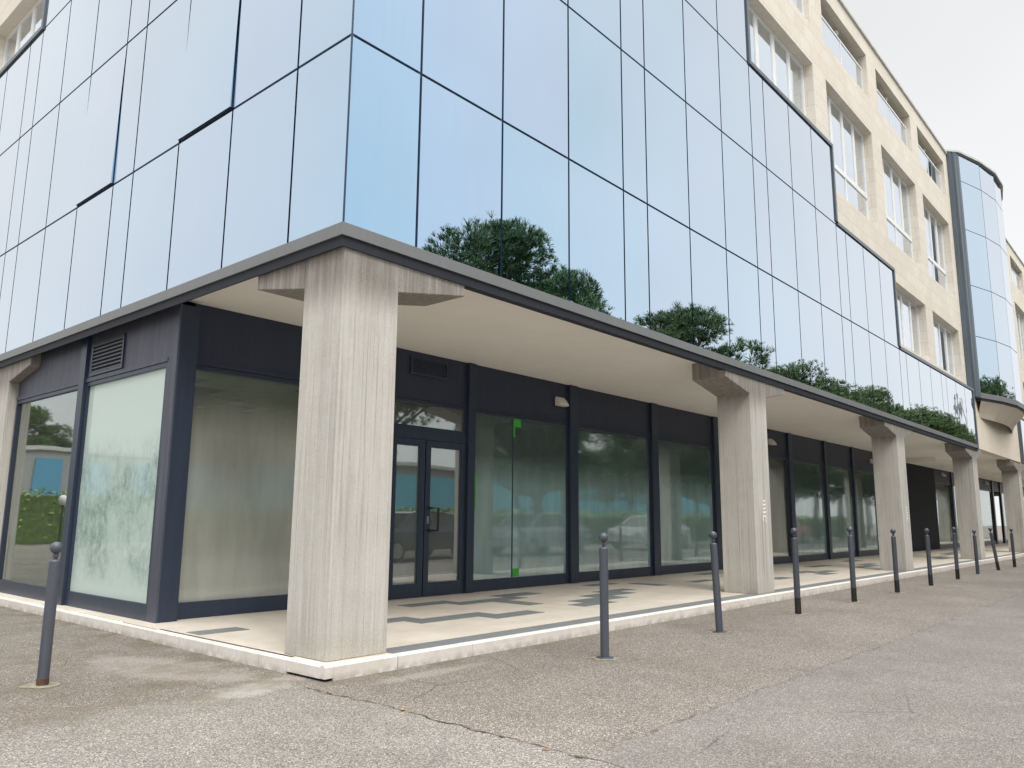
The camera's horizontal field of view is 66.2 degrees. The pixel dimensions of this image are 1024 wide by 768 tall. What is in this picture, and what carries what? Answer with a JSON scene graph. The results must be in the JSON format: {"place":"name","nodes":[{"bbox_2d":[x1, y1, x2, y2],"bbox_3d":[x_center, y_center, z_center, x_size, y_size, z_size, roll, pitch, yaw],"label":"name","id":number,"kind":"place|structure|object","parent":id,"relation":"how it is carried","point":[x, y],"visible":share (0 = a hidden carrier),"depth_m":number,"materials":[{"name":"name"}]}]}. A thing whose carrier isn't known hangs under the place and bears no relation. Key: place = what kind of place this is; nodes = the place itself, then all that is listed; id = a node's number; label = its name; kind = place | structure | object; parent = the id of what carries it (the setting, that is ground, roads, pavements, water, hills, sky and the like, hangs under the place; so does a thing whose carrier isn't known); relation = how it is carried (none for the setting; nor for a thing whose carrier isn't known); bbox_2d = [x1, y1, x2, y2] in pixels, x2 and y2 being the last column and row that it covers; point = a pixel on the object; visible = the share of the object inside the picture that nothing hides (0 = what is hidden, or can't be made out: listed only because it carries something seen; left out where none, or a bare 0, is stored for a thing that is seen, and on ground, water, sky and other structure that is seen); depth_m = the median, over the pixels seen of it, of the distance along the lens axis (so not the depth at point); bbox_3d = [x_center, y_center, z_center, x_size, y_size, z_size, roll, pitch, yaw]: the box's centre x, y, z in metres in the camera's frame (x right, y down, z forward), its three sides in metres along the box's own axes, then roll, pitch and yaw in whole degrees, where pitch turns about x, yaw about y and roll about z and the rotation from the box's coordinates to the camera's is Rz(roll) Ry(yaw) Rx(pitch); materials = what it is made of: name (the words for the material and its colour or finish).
{"place":"outdoors","nodes":[
{"label":"outdoors","id":0,"kind":"place"},
{"bbox_2d":[0,526,1023,767],"bbox_3d":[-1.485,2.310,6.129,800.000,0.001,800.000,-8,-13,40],"label":"ground","id":1,"kind":"structure","parent":0,"point":[917,673],"depth_m":5.54,"materials":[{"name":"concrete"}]},
{"bbox_2d":[19,542,62,688],"bbox_3d":[-3.490,1.726,5.928,0.260,1.050,0.252,0,-10,1],"label":"bollard","id":2,"kind":"object","parent":1,"relation":"on","point":[48,626],"visible":1,"depth_m":5.89,"materials":[{"name":"grey metal"}]},
{"bbox_2d":[0,0,1023,661],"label":"office building","id":3,"kind":"structure","parent":1,"relation":"on","point":[318,318],"depth_m":10.96,"materials":[{"name":"blue glass"}]},
{"bbox_2d":[2,0,43,67],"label":"window","id":4,"kind":"structure","parent":3,"relation":"in","point":[30,23],"depth_m":15.87,"materials":[{"name":"white glass"}]},
{"bbox_2d":[0,386,77,600],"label":"shop window","id":5,"kind":"structure","parent":3,"relation":"in","point":[37,484],"depth_m":11.27,"materials":[{"name":"clear glass"}]},
{"bbox_2d":[64,362,167,620],"bbox_3d":[-4.798,1.290,9.530,2.310,2.870,0.080,-8,-13,40],"label":"shop window","id":6,"kind":"structure","parent":3,"relation":"in","point":[110,555],"depth_m":9.48,"materials":[{"name":"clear glass"}]},
{"bbox_2d":[177,365,299,619],"bbox_3d":[-2.801,1.386,9.998,0.080,2.870,2.940,-8,-13,40],"label":"shop window","id":7,"kind":"structure","parent":3,"relation":"in","point":[236,548],"depth_m":9.39,"materials":[{"name":"grey glass"}]},
{"bbox_2d":[388,437,425,599],"bbox_3d":[-1.543,1.922,11.359,0.065,2.275,0.655,-8,-13,40],"label":"door","id":8,"kind":"structure","parent":3,"relation":"in","point":[408,472],"depth_m":11.38,"materials":[{"name":"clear glass"}]},
{"bbox_2d":[394,396,466,443],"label":"transom window","id":9,"kind":"structure","parent":3,"relation":"in","point":[413,419],"depth_m":11.92,"materials":[{"name":"clear glass"}]},
{"bbox_2d":[422,440,465,595],"bbox_3d":[-1.003,2.020,11.904,0.154,2.275,0.850,-8,-13,40],"label":"door","id":10,"kind":"structure","parent":3,"relation":"in","point":[445,462],"depth_m":11.94,"materials":[{"name":"clear glass"}]},
{"bbox_2d":[473,409,568,591],"bbox_3d":[0.172,1.990,13.369,0.080,2.870,2.530,-8,-13,40],"label":"shop window","id":11,"kind":"structure","parent":3,"relation":"in","point":[540,447],"depth_m":13.33,"materials":[{"name":"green glass"}]},
{"bbox_2d":[555,397,568,406],"bbox_3d":[0.907,0.320,14.331,0.150,0.170,0.240,-8,-13,40],"label":"wall light","id":12,"kind":"object","parent":3,"relation":"attached to","point":[561,401],"visible":1,"depth_m":14.28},
{"bbox_2d":[578,426,652,581],"bbox_3d":[2.027,2.367,15.473,0.080,2.870,2.650,-8,-13,40],"label":"shop window","id":13,"kind":"structure","parent":3,"relation":"in","point":[615,496],"depth_m":15.48,"materials":[{"name":"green glass"}]},
{"bbox_2d":[658,438,715,574],"bbox_3d":[3.908,2.749,17.606,0.080,2.870,2.590,-8,-13,40],"label":"shop window","id":14,"kind":"structure","parent":3,"relation":"in","point":[686,477],"depth_m":17.58,"materials":[{"name":"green glass"}]},
{"bbox_2d":[762,500,765,522],"bbox_3d":[4.083,2.058,12.694,0.003,0.370,0.147,-8,-13,40],"label":"sticker","id":15,"kind":"object","parent":3,"relation":"attached to","point":[764,508],"visible":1,"depth_m":12.69,"materials":[{"name":"white paint"}]},
{"bbox_2d":[768,439,776,444],"bbox_3d":[7.069,1.571,21.319,0.150,0.170,0.240,-8,-13,40],"label":"wall light","id":16,"kind":"object","parent":3,"relation":"attached to","point":[771,442],"visible":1,"depth_m":21.25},
{"bbox_2d":[749,6,805,115],"bbox_3d":[5.468,-6.479,16.443,0.080,1.930,3.384,-8,-13,40],"label":"window","id":17,"kind":"structure","parent":3,"relation":"in","point":[769,54],"depth_m":16.63,"materials":[{"name":"white glass"}]},
{"bbox_2d":[768,456,791,563],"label":"shop window","id":18,"kind":"structure","parent":3,"relation":"in","point":[778,467],"depth_m":21.52,"materials":[{"name":"clear glass"}]},
{"bbox_2d":[793,460,828,561],"bbox_3d":[8.756,3.733,23.103,0.080,2.870,2.560,-8,-13,40],"label":"shop window","id":19,"kind":"structure","parent":3,"relation":"in","point":[809,481],"depth_m":23.17,"materials":[{"name":"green glass"}]},
{"bbox_2d":[828,465,856,558],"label":"shop window","id":20,"kind":"structure","parent":3,"relation":"in","point":[842,512],"depth_m":25.12,"materials":[{"name":"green glass"}]},
{"bbox_2d":[827,95,868,218],"bbox_3d":[8.237,-5.553,19.519,0.086,2.670,3.394,-8,-13,40],"label":"window","id":21,"kind":"structure","parent":3,"relation":"in","point":[847,141],"depth_m":19.80,"materials":[{"name":"white glass"}]},
{"bbox_2d":[855,469,878,555],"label":"shop window","id":22,"kind":"structure","parent":3,"relation":"in","point":[865,485],"depth_m":27.03,"materials":[{"name":"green glass"}]},
{"bbox_2d":[882,158,913,259],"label":"window","id":23,"kind":"structure","parent":3,"relation":"in","point":[896,191],"depth_m":22.98,"materials":[{"name":"white glass"}]},
{"bbox_2d":[897,291,921,355],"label":"window","id":24,"kind":"structure","parent":3,"relation":"in","point":[907,310],"depth_m":22.59,"materials":[{"name":"white glass"}]},
{"bbox_2d":[923,204,947,290],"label":"window","id":25,"kind":"structure","parent":3,"relation":"in","point":[934,233],"depth_m":26.23,"materials":[{"name":"white glass"}]},
{"bbox_2d":[933,318,954,375],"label":"window","id":26,"kind":"structure","parent":3,"relation":"in","point":[943,336],"depth_m":25.66,"materials":[{"name":"white glass"}]},
{"bbox_2d":[935,482,953,548],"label":"shop window","id":27,"kind":"structure","parent":3,"relation":"in","point":[945,516],"depth_m":35.15,"materials":[{"name":"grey glass"}]},
{"bbox_2d":[954,485,959,546],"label":"shop window","id":28,"kind":"structure","parent":3,"relation":"in","point":[954,485],"depth_m":36.82,"materials":[{"name":"grey glass"}]},
{"bbox_2d":[945,149,1023,432],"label":"glass stair tower","id":29,"kind":"structure","parent":3,"relation":"attached to","point":[986,309],"depth_m":27.95,"materials":[{"name":"blue glass"}]},
{"bbox_2d":[979,489,996,544],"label":"shop window","id":30,"kind":"structure","parent":3,"relation":"in","point":[987,511],"depth_m":42.05,"materials":[{"name":"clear glass"}]},
{"bbox_2d":[1002,493,1007,542],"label":"shop window","id":31,"kind":"structure","parent":3,"relation":"in","point":[1002,493],"depth_m":45.73,"materials":[{"name":"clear glass"}]},
{"bbox_2d":[0,553,1023,680],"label":"kerb","id":32,"kind":"structure","parent":1,"relation":"on","point":[323,670],"depth_m":7.78,"materials":[{"name":"beige concrete"}]},
{"bbox_2d":[289,672,331,680],"bbox_3d":[-1.604,2.298,6.235,0.485,0.052,0.058,-8,-13,40],"label":"kerb gap","id":33,"kind":"object","parent":32,"relation":"on","point":[311,677],"visible":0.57,"depth_m":6.16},
{"bbox_2d":[590,533,619,660],"bbox_3d":[0.858,1.951,7.266,0.252,1.130,0.264,-8,-13,40],"label":"bollard","id":34,"kind":"object","parent":1,"relation":"on","point":[604,604],"visible":1,"depth_m":7.24,"materials":[{"name":"grey metal"}]},
{"bbox_2d":[707,531,729,633],"bbox_3d":[2.308,2.259,8.979,0.265,1.130,0.251,-10,-13,40],"label":"bollard","id":35,"kind":"object","parent":1,"relation":"on","point":[716,585],"visible":1,"depth_m":8.94,"materials":[{"name":"grey metal"}]},
{"bbox_2d":[787,528,808,614],"bbox_3d":[3.908,2.570,10.809,0.252,1.160,0.250,0,-10,1],"label":"bollard","id":36,"kind":"object","parent":1,"relation":"on","point":[796,576],"visible":1,"depth_m":10.77,"materials":[{"name":"grey metal"}]},
{"bbox_2d":[846,527,861,602],"bbox_3d":[5.414,2.868,12.502,0.244,1.170,0.272,3,-10,-15],"label":"bollard","id":37,"kind":"object","parent":1,"relation":"on","point":[852,568],"visible":1,"depth_m":12.46,"materials":[{"name":"grey metal"}]},
{"bbox_2d":[890,529,903,592],"bbox_3d":[6.915,3.187,14.171,0.243,1.130,0.222,3,-10,-13],"label":"bollard","id":38,"kind":"object","parent":1,"relation":"on","point":[895,563],"visible":1,"depth_m":14.14,"materials":[{"name":"grey metal"}]},
{"bbox_2d":[924,528,936,585],"bbox_3d":[8.389,3.476,15.784,0.243,1.130,0.278,-3,-10,17],"label":"bollard","id":39,"kind":"object","parent":1,"relation":"on","point":[928,556],"visible":1,"depth_m":15.75,"materials":[{"name":"grey metal"}]},
{"bbox_2d":[951,527,963,579],"bbox_3d":[9.970,3.796,17.626,0.246,1.150,0.254,1,-10,-2],"label":"bollard","id":40,"kind":"object","parent":1,"relation":"on","point":[956,561],"visible":1,"depth_m":17.60,"materials":[{"name":"grey metal"}]},
{"bbox_2d":[972,530,982,574],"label":"bollard","id":41,"kind":"object","parent":1,"relation":"on","point":[976,553],"visible":1,"depth_m":19.37,"materials":[{"name":"grey metal"}]},
{"bbox_2d":[988,528,1001,570],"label":"bollard","id":42,"kind":"object","parent":1,"relation":"on","point":[994,550],"visible":1,"depth_m":21.02,"materials":[{"name":"grey metal"}]},
{"bbox_2d":[1009,528,1015,566],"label":"bollard","id":43,"kind":"object","parent":1,"relation":"on","point":[1012,548],"visible":1,"depth_m":22.58,"materials":[{"name":"grey metal"}]},
{"bbox_2d":[1005,237,1023,463],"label":"office block","id":44,"kind":"structure","parent":1,"relation":"on","point":[1016,268],"depth_m":37.55,"materials":[{"name":"stone"}]},
{"bbox_2d":[1015,309,1023,359],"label":"window","id":45,"kind":"structure","parent":44,"relation":"in","point":[1018,317],"depth_m":38.35,"materials":[{"name":"white glass"}]},
{"bbox_2d":[0,543,1023,663],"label":"pavement","id":46,"kind":"structure","parent":0,"point":[417,623],"depth_m":10.17,"materials":[{"name":"beige tile"}]},
{"bbox_2d":[842,0,1023,525],"label":"sky","id":47,"kind":"structure","parent":0,"point":[960,63],"materials":[{"name":"white"}]}
]}

